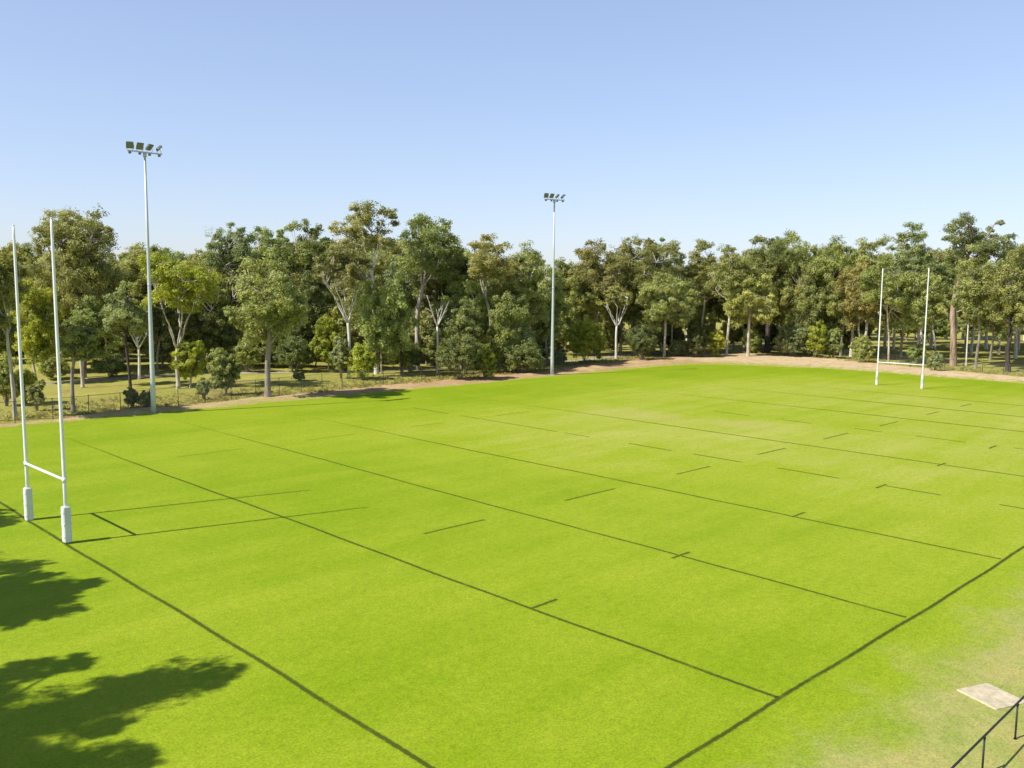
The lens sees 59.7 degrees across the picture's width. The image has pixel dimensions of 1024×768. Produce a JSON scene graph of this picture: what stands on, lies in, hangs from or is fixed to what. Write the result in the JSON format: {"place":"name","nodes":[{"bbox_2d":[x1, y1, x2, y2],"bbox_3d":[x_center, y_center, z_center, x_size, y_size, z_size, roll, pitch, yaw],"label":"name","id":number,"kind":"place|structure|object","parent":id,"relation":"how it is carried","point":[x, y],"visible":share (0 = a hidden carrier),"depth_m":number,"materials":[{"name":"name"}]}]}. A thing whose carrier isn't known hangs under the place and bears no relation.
{"place":"outdoors","nodes":[
{"label":"outdoors","id":0,"kind":"place"},
{"bbox_2d":[46,351,668,384],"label":"path","id":1,"kind":"structure","parent":0,"point":[76,381],"depth_m":124.43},
{"bbox_2d":[0,365,1023,767],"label":"grass field","id":2,"kind":"structure","parent":0,"point":[720,567],"depth_m":37.72,"materials":[{"name":"plant"}]},
{"bbox_2d":[12,217,72,543],"bbox_3d":[-23.004,-0.155,43.472,0.372,15.350,6.092,-6,8,-44],"label":"rugby goal","id":3,"kind":"object","parent":2,"relation":"on","point":[66,524],"visible":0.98,"depth_m":42.04,"materials":[{"name":"white paint"}]},
{"bbox_2d":[875,269,928,388],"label":"rugby goal","id":4,"kind":"object","parent":2,"relation":"on","point":[922,378],"visible":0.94,"depth_m":112.55,"materials":[{"name":"white paint"}]},
{"bbox_2d":[951,695,1023,767],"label":"railing","id":5,"kind":"object","parent":2,"relation":"on","point":[1016,705],"visible":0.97,"depth_m":22.83,"materials":[{"name":"metal"}]},
{"bbox_2d":[957,683,1023,709],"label":"concrete slab","id":6,"kind":"structure","parent":2,"relation":"on","point":[991,696],"depth_m":27.07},
{"bbox_2d":[0,308,1023,424],"bbox_3d":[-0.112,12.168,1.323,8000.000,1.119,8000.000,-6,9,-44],"label":"ground","id":7,"kind":"structure","parent":0,"point":[95,389],"depth_m":125.74,"materials":[{"name":"soil"}]},
{"bbox_2d":[0,351,20,405],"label":"bush","id":8,"kind":"object","parent":7,"relation":"on","point":[5,388],"visible":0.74,"depth_m":88.10,"materials":[{"name":"green plant"}]},
{"bbox_2d":[0,306,22,359],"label":"understorey tree","id":9,"kind":"object","parent":7,"relation":"on","point":[12,338],"visible":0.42,"depth_m":133.32,"materials":[{"name":"green plant"}]},
{"bbox_2d":[0,265,23,328],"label":"gum tree","id":10,"kind":"object","parent":7,"relation":"on","point":[5,321],"visible":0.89,"depth_m":78.39,"materials":[{"name":"green plant"}]},
{"bbox_2d":[0,248,35,418],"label":"gum tree","id":11,"kind":"object","parent":7,"relation":"on","point":[8,276],"visible":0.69,"depth_m":79.62,"materials":[{"name":"green plant"}]},
{"bbox_2d":[25,379,46,410],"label":"bush","id":12,"kind":"object","parent":7,"relation":"on","point":[35,389],"visible":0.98,"depth_m":85.29,"materials":[{"name":"green plant"}]},
{"bbox_2d":[7,280,66,376],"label":"woodland tree","id":13,"kind":"object","parent":7,"relation":"on","point":[37,328],"visible":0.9,"depth_m":110.79,"materials":[{"name":"green plant"}]},
{"bbox_2d":[23,256,72,361],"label":"woodland tree","id":14,"kind":"object","parent":7,"relation":"on","point":[65,316],"visible":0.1,"depth_m":120.39,"materials":[{"name":"green plant"}]},
{"bbox_2d":[35,357,70,377],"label":"bush","id":15,"kind":"object","parent":7,"relation":"on","point":[48,368],"visible":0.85,"depth_m":115.81,"materials":[{"name":"green plant"}]},
{"bbox_2d":[19,203,125,377],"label":"gum tree","id":16,"kind":"object","parent":7,"relation":"on","point":[77,259],"visible":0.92,"depth_m":115.01,"materials":[{"name":"green plant"}]},
{"bbox_2d":[50,314,109,412],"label":"gum tree","id":17,"kind":"object","parent":7,"relation":"on","point":[81,340],"visible":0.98,"depth_m":84.08,"materials":[{"name":"green plant"}]},
{"bbox_2d":[61,295,124,387],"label":"gum tree","id":18,"kind":"object","parent":7,"relation":"on","point":[93,309],"visible":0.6,"depth_m":106.57,"materials":[{"name":"green plant"}]},
{"bbox_2d":[90,349,127,376],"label":"bush","id":19,"kind":"object","parent":7,"relation":"on","point":[111,365],"visible":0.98,"depth_m":117.82,"materials":[{"name":"green plant"}]},
{"bbox_2d":[99,304,141,359],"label":"understorey tree","id":20,"kind":"object","parent":7,"relation":"on","point":[131,346],"visible":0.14,"depth_m":133.69,"materials":[{"name":"green plant"}]},
{"bbox_2d":[101,280,152,386],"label":"gum tree","id":21,"kind":"object","parent":7,"relation":"on","point":[126,314],"visible":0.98,"depth_m":103.15,"materials":[{"name":"green plant"}]},
{"bbox_2d":[107,242,164,361],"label":"gum tree","id":22,"kind":"object","parent":7,"relation":"on","point":[132,272],"visible":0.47,"depth_m":132.11,"materials":[{"name":"green plant"}]},
{"bbox_2d":[126,141,161,413],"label":"floodlight mast","id":23,"kind":"object","parent":7,"relation":"on","point":[139,145],"visible":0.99,"depth_m":83.09,"materials":[{"name":"metal"}]},
{"bbox_2d":[117,244,182,358],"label":"gum tree","id":24,"kind":"object","parent":7,"relation":"on","point":[153,248],"visible":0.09,"depth_m":137.76,"materials":[{"name":"green plant"}]},
{"bbox_2d":[134,322,186,366],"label":"understorey tree","id":25,"kind":"object","parent":7,"relation":"on","point":[166,346],"visible":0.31,"depth_m":127.38,"materials":[{"name":"green plant"}]},
{"bbox_2d":[140,296,181,372],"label":"woodland tree","id":26,"kind":"object","parent":7,"relation":"on","point":[160,320],"visible":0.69,"depth_m":121.60,"materials":[{"name":"green plant"}]},
{"bbox_2d":[136,251,226,388],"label":"gum tree","id":27,"kind":"object","parent":7,"relation":"on","point":[191,281],"visible":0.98,"depth_m":102.28,"materials":[{"name":"green plant"}]},
{"bbox_2d":[169,340,209,387],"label":"gum tree","id":28,"kind":"object","parent":7,"relation":"on","point":[187,354],"visible":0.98,"depth_m":104.64,"materials":[{"name":"green plant"}]},
{"bbox_2d":[178,289,236,363],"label":"gum tree","id":29,"kind":"object","parent":7,"relation":"on","point":[213,320],"visible":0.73,"depth_m":126.83,"materials":[{"name":"green plant"}]},
{"bbox_2d":[205,347,241,395],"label":"bush","id":30,"kind":"object","parent":7,"relation":"on","point":[221,371],"visible":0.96,"depth_m":97.92,"materials":[{"name":"green plant"}]},
{"bbox_2d":[200,222,256,355],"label":"gum tree","id":31,"kind":"object","parent":7,"relation":"on","point":[232,253],"visible":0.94,"depth_m":137.76,"materials":[{"name":"green plant"}]},
{"bbox_2d":[214,260,254,325],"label":"forest tree","id":32,"kind":"object","parent":7,"relation":"on","point":[232,277],"visible":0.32,"depth_m":138.45,"materials":[{"name":"green plant"}]},
{"bbox_2d":[231,341,262,371],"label":"bush","id":33,"kind":"object","parent":7,"relation":"on","point":[248,354],"visible":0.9,"depth_m":123.95,"materials":[{"name":"green plant"}]},
{"bbox_2d":[227,320,276,366],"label":"understorey tree","id":34,"kind":"object","parent":7,"relation":"on","point":[239,335],"visible":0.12,"depth_m":129.72,"materials":[{"name":"green plant"}]},
{"bbox_2d":[221,248,310,396],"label":"gum tree","id":35,"kind":"object","parent":7,"relation":"on","point":[258,315],"visible":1,"depth_m":94.36,"materials":[{"name":"green plant"}]},
{"bbox_2d":[247,225,291,271],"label":"gum tree","id":36,"kind":"object","parent":7,"relation":"on","point":[277,242],"visible":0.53,"depth_m":141.98,"materials":[{"name":"green plant"}]},
{"bbox_2d":[273,335,314,371],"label":"bush","id":37,"kind":"object","parent":7,"relation":"on","point":[295,352],"visible":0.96,"depth_m":125.39,"materials":[{"name":"green plant"}]},
{"bbox_2d":[280,218,335,276],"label":"gum tree","id":38,"kind":"object","parent":7,"relation":"on","point":[314,245],"visible":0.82,"depth_m":142.38,"materials":[{"name":"green plant"}]},
{"bbox_2d":[283,270,333,368],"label":"gum tree","id":39,"kind":"object","parent":7,"relation":"on","point":[311,289],"visible":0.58,"depth_m":128.50,"materials":[{"name":"green plant"}]},
{"bbox_2d":[280,249,336,306],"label":"forest tree","id":40,"kind":"object","parent":7,"relation":"on","point":[331,296],"visible":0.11,"depth_m":143.99,"materials":[{"name":"green plant"}]},
{"bbox_2d":[308,314,346,371],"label":"gum tree","id":41,"kind":"object","parent":7,"relation":"on","point":[322,343],"visible":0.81,"depth_m":125.71,"materials":[{"name":"green plant"}]},
{"bbox_2d":[329,334,352,378],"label":"bush","id":42,"kind":"object","parent":7,"relation":"on","point":[339,352],"visible":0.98,"depth_m":116.75,"materials":[{"name":"green plant"}]},
{"bbox_2d":[311,243,373,377],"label":"gum tree","id":43,"kind":"object","parent":7,"relation":"on","point":[349,269],"visible":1,"depth_m":115.89,"materials":[{"name":"green plant"}]},
{"bbox_2d":[334,282,375,364],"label":"gum tree","id":44,"kind":"object","parent":7,"relation":"on","point":[356,337],"visible":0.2,"depth_m":129.77,"materials":[{"name":"green plant"}]},
{"bbox_2d":[344,342,377,379],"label":"bush","id":45,"kind":"object","parent":7,"relation":"on","point":[363,359],"visible":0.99,"depth_m":115.69,"materials":[{"name":"green plant"}]},
{"bbox_2d":[330,253,395,312],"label":"forest tree","id":46,"kind":"object","parent":7,"relation":"on","point":[380,264],"visible":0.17,"depth_m":139.65,"materials":[{"name":"green plant"}]},
{"bbox_2d":[327,199,400,373],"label":"gum tree","id":47,"kind":"object","parent":7,"relation":"on","point":[365,241],"visible":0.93,"depth_m":122.24,"materials":[{"name":"green plant"}]},
{"bbox_2d":[0,343,765,423],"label":"wire fence","id":48,"kind":"object","parent":7,"relation":"on","point":[81,404],"visible":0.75,"depth_m":97.01,"materials":[{"name":"metal"}]},
{"bbox_2d":[350,275,420,376],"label":"woodland tree","id":49,"kind":"object","parent":7,"relation":"on","point":[384,317],"visible":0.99,"depth_m":119.32,"materials":[{"name":"green plant"}]},
{"bbox_2d":[382,254,415,306],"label":"forest tree","id":50,"kind":"object","parent":7,"relation":"on","point":[389,273],"visible":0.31,"depth_m":149.75,"materials":[{"name":"green plant"}]},
{"bbox_2d":[397,345,422,371],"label":"bush","id":51,"kind":"object","parent":7,"relation":"on","point":[411,358],"visible":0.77,"depth_m":127.71,"materials":[{"name":"green plant"}]},
{"bbox_2d":[406,306,444,364],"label":"understorey tree","id":52,"kind":"object","parent":7,"relation":"on","point":[427,329],"visible":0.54,"depth_m":138.65,"materials":[{"name":"green plant"}]},
{"bbox_2d":[394,212,465,369],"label":"gum tree","id":53,"kind":"object","parent":7,"relation":"on","point":[425,248],"visible":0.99,"depth_m":131.07,"materials":[{"name":"green plant"}]},
{"bbox_2d":[411,242,470,321],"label":"woodland tree","id":54,"kind":"object","parent":7,"relation":"on","point":[436,293],"visible":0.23,"depth_m":138.19,"materials":[{"name":"green plant"}]},
{"bbox_2d":[435,332,486,378],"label":"bush","id":55,"kind":"object","parent":7,"relation":"on","point":[455,355],"visible":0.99,"depth_m":116.13,"materials":[{"name":"green plant"}]},
{"bbox_2d":[430,266,497,368],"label":"forest tree","id":56,"kind":"object","parent":7,"relation":"on","point":[459,288],"visible":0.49,"depth_m":132.44,"materials":[{"name":"green plant"}]},
{"bbox_2d":[443,298,490,368],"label":"gum tree","id":57,"kind":"object","parent":7,"relation":"on","point":[464,321],"visible":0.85,"depth_m":124.60,"materials":[{"name":"green plant"}]},
{"bbox_2d":[472,343,496,378],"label":"bush","id":58,"kind":"object","parent":7,"relation":"on","point":[488,360],"visible":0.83,"depth_m":117.87,"materials":[{"name":"green plant"}]},
{"bbox_2d":[466,232,518,349],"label":"gum tree","id":59,"kind":"object","parent":7,"relation":"on","point":[494,265],"visible":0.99,"depth_m":128.70,"materials":[{"name":"green plant"}]},
{"bbox_2d":[485,292,529,371],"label":"woodland tree","id":60,"kind":"object","parent":7,"relation":"on","point":[502,329],"visible":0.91,"depth_m":126.32,"materials":[{"name":"green plant"}]},
{"bbox_2d":[0,351,1023,420],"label":"grass tufts","id":61,"kind":"object","parent":7,"relation":"on","point":[97,408],"visible":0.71,"depth_m":107.29,"materials":[{"name":"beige plant"}]},
{"bbox_2d":[497,338,546,372],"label":"bush","id":62,"kind":"object","parent":7,"relation":"on","point":[529,357],"visible":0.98,"depth_m":125.27,"materials":[{"name":"green plant"}]},
{"bbox_2d":[493,240,554,366],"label":"woodland tree","id":63,"kind":"object","parent":7,"relation":"on","point":[537,292],"visible":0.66,"depth_m":133.57,"materials":[{"name":"green plant"}]},
{"bbox_2d":[527,264,570,364],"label":"woodland tree","id":64,"kind":"object","parent":7,"relation":"on","point":[540,327],"visible":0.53,"depth_m":140.75,"materials":[{"name":"green plant"}]},
{"bbox_2d":[544,193,564,374],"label":"floodlight mast","id":65,"kind":"object","parent":7,"relation":"on","point":[546,195],"visible":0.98,"depth_m":123.33,"materials":[{"name":"metal"}]},
{"bbox_2d":[555,256,601,355],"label":"woodland tree","id":66,"kind":"object","parent":7,"relation":"on","point":[578,306],"visible":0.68,"depth_m":155.87,"materials":[{"name":"green plant"}]},
{"bbox_2d":[563,317,607,362],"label":"bush","id":67,"kind":"object","parent":7,"relation":"on","point":[580,339],"visible":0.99,"depth_m":144.65,"materials":[{"name":"green plant"}]},
{"bbox_2d":[561,238,634,354],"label":"woodland tree","id":68,"kind":"object","parent":7,"relation":"on","point":[589,259],"visible":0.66,"depth_m":158.11,"materials":[{"name":"green plant"}]},
{"bbox_2d":[599,321,624,351],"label":"understorey tree","id":69,"kind":"object","parent":7,"relation":"on","point":[609,331],"visible":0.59,"depth_m":168.84,"materials":[{"name":"green plant"}]},
{"bbox_2d":[595,285,632,358],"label":"gum tree","id":70,"kind":"object","parent":7,"relation":"on","point":[619,299],"visible":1,"depth_m":152.85,"materials":[{"name":"green plant"}]},
{"bbox_2d":[600,272,640,351],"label":"forest tree","id":71,"kind":"object","parent":7,"relation":"on","point":[615,314],"visible":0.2,"depth_m":167.08,"materials":[{"name":"green plant"}]},
{"bbox_2d":[624,325,657,359],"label":"bush","id":72,"kind":"object","parent":7,"relation":"on","point":[642,341],"visible":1,"depth_m":150.21,"materials":[{"name":"green plant"}]},
{"bbox_2d":[610,236,685,353],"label":"gum tree","id":73,"kind":"object","parent":7,"relation":"on","point":[637,268],"visible":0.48,"depth_m":162.49,"materials":[{"name":"green plant"}]},
{"bbox_2d":[627,302,671,353],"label":"woodland tree","id":74,"kind":"object","parent":7,"relation":"on","point":[636,314],"visible":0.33,"depth_m":160.82,"materials":[{"name":"green plant"}]},
{"bbox_2d":[638,272,693,356],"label":"forest tree","id":75,"kind":"object","parent":7,"relation":"on","point":[662,304],"visible":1,"depth_m":156.16,"materials":[{"name":"green plant"}]},
{"bbox_2d":[648,237,686,351],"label":"gum tree","id":76,"kind":"object","parent":7,"relation":"on","point":[667,262],"visible":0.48,"depth_m":168.89,"materials":[{"name":"green plant"}]},
{"bbox_2d":[656,271,702,352],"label":"gum tree","id":77,"kind":"object","parent":7,"relation":"on","point":[693,292],"visible":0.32,"depth_m":164.20,"materials":[{"name":"green plant"}]},
{"bbox_2d":[685,325,710,356],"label":"bush","id":78,"kind":"object","parent":7,"relation":"on","point":[697,342],"visible":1,"depth_m":158.21,"materials":[{"name":"green plant"}]},
{"bbox_2d":[678,238,724,326],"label":"gum tree","id":79,"kind":"object","parent":7,"relation":"on","point":[696,270],"visible":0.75,"depth_m":169.07,"materials":[{"name":"green plant"}]},
{"bbox_2d":[684,307,718,346],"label":"understorey tree","id":80,"kind":"object","parent":7,"relation":"on","point":[709,326],"visible":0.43,"depth_m":172.40,"materials":[{"name":"green plant"}]},
{"bbox_2d":[707,329,726,356],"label":"bush","id":81,"kind":"object","parent":7,"relation":"on","point":[718,342],"visible":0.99,"depth_m":160.59,"materials":[{"name":"green plant"}]},
{"bbox_2d":[720,318,746,348],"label":"understorey tree","id":82,"kind":"object","parent":7,"relation":"on","point":[735,335],"visible":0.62,"depth_m":179.76,"materials":[{"name":"green plant"}]},
{"bbox_2d":[708,243,760,355],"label":"gum tree","id":83,"kind":"object","parent":7,"relation":"on","point":[723,271],"visible":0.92,"depth_m":159.80,"materials":[{"name":"green plant"}]},
{"bbox_2d":[718,265,780,355],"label":"forest tree","id":84,"kind":"object","parent":7,"relation":"on","point":[751,299],"visible":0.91,"depth_m":159.90,"materials":[{"name":"green plant"}]},
{"bbox_2d":[745,234,798,352],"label":"woodland tree","id":85,"kind":"object","parent":7,"relation":"on","point":[776,251],"visible":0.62,"depth_m":169.01,"materials":[{"name":"green plant"}]},
{"bbox_2d":[761,265,815,352],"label":"forest tree","id":86,"kind":"object","parent":7,"relation":"on","point":[784,303],"visible":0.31,"depth_m":169.82,"materials":[{"name":"green plant"}]},
{"bbox_2d":[772,323,808,355],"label":"bush","id":87,"kind":"object","parent":7,"relation":"on","point":[791,336],"visible":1,"depth_m":162.03,"materials":[{"name":"green plant"}]},
{"bbox_2d":[777,240,842,354],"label":"woodland tree","id":88,"kind":"object","parent":7,"relation":"on","point":[807,280],"visible":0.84,"depth_m":166.11,"materials":[{"name":"green plant"}]},
{"bbox_2d":[804,319,827,357],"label":"bush","id":89,"kind":"object","parent":7,"relation":"on","point":[815,337],"visible":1,"depth_m":160.45,"materials":[{"name":"green plant"}]},
{"bbox_2d":[825,328,844,357],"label":"bush","id":90,"kind":"object","parent":7,"relation":"on","point":[833,342],"visible":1,"depth_m":160.39,"materials":[{"name":"green plant"}]},
{"bbox_2d":[813,235,863,356],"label":"woodland tree","id":91,"kind":"object","parent":7,"relation":"on","point":[837,265],"visible":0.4,"depth_m":164.21,"materials":[{"name":"green plant"}]},
{"bbox_2d":[848,334,875,362],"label":"bush","id":92,"kind":"object","parent":7,"relation":"on","point":[859,345],"visible":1,"depth_m":151.41,"materials":[{"name":"green plant"}]},
{"bbox_2d":[832,260,894,349],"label":"forest tree","id":93,"kind":"object","parent":7,"relation":"on","point":[853,303],"visible":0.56,"depth_m":156.59,"materials":[{"name":"green plant"}]},
{"bbox_2d":[844,236,894,336],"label":"gum tree","id":94,"kind":"object","parent":7,"relation":"on","point":[864,249],"visible":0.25,"depth_m":157.71,"materials":[{"name":"green plant"}]},
{"bbox_2d":[855,254,918,363],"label":"woodland tree","id":95,"kind":"object","parent":7,"relation":"on","point":[890,291],"visible":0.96,"depth_m":148.16,"materials":[{"name":"green plant"}]},
{"bbox_2d":[778,346,1023,374],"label":"wire fence","id":96,"kind":"object","parent":7,"relation":"on","point":[924,361],"visible":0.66,"depth_m":143.34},
{"bbox_2d":[882,221,932,357],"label":"woodland tree","id":97,"kind":"object","parent":7,"relation":"on","point":[908,252],"visible":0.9,"depth_m":161.61,"materials":[{"name":"green plant"}]},
{"bbox_2d":[896,272,950,363],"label":"woodland tree","id":98,"kind":"object","parent":7,"relation":"on","point":[918,280],"visible":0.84,"depth_m":147.75,"materials":[{"name":"green plant"}]},
{"bbox_2d":[903,265,952,351],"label":"gum tree","id":99,"kind":"object","parent":7,"relation":"on","point":[943,284],"visible":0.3,"depth_m":156.98,"materials":[{"name":"green plant"}]},
{"bbox_2d":[947,250,1002,367],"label":"woodland tree","id":100,"kind":"object","parent":7,"relation":"on","point":[969,290],"visible":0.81,"depth_m":140.06,"materials":[{"name":"green plant"}]},
{"bbox_2d":[939,211,1019,365],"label":"gum tree","id":101,"kind":"object","parent":7,"relation":"on","point":[990,245],"visible":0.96,"depth_m":142.59,"materials":[{"name":"green plant"}]},
{"bbox_2d":[962,282,1019,360],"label":"woodland tree","id":102,"kind":"object","parent":7,"relation":"on","point":[984,326],"visible":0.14,"depth_m":154.09,"materials":[{"name":"green plant"}]},
{"bbox_2d":[977,243,1023,371],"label":"woodland tree","id":103,"kind":"object","parent":7,"relation":"on","point":[1010,300],"visible":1,"depth_m":135.18,"materials":[{"name":"green plant"}]},
{"bbox_2d":[0,353,1023,427],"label":"dirt verge","id":104,"kind":"structure","parent":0,"point":[788,360],"depth_m":128.50,"materials":[{"name":"soil"}]},
{"bbox_2d":[0,0,1023,279],"label":"sky","id":105,"kind":"structure","parent":0,"point":[731,122],"materials":[{"name":"blue"}]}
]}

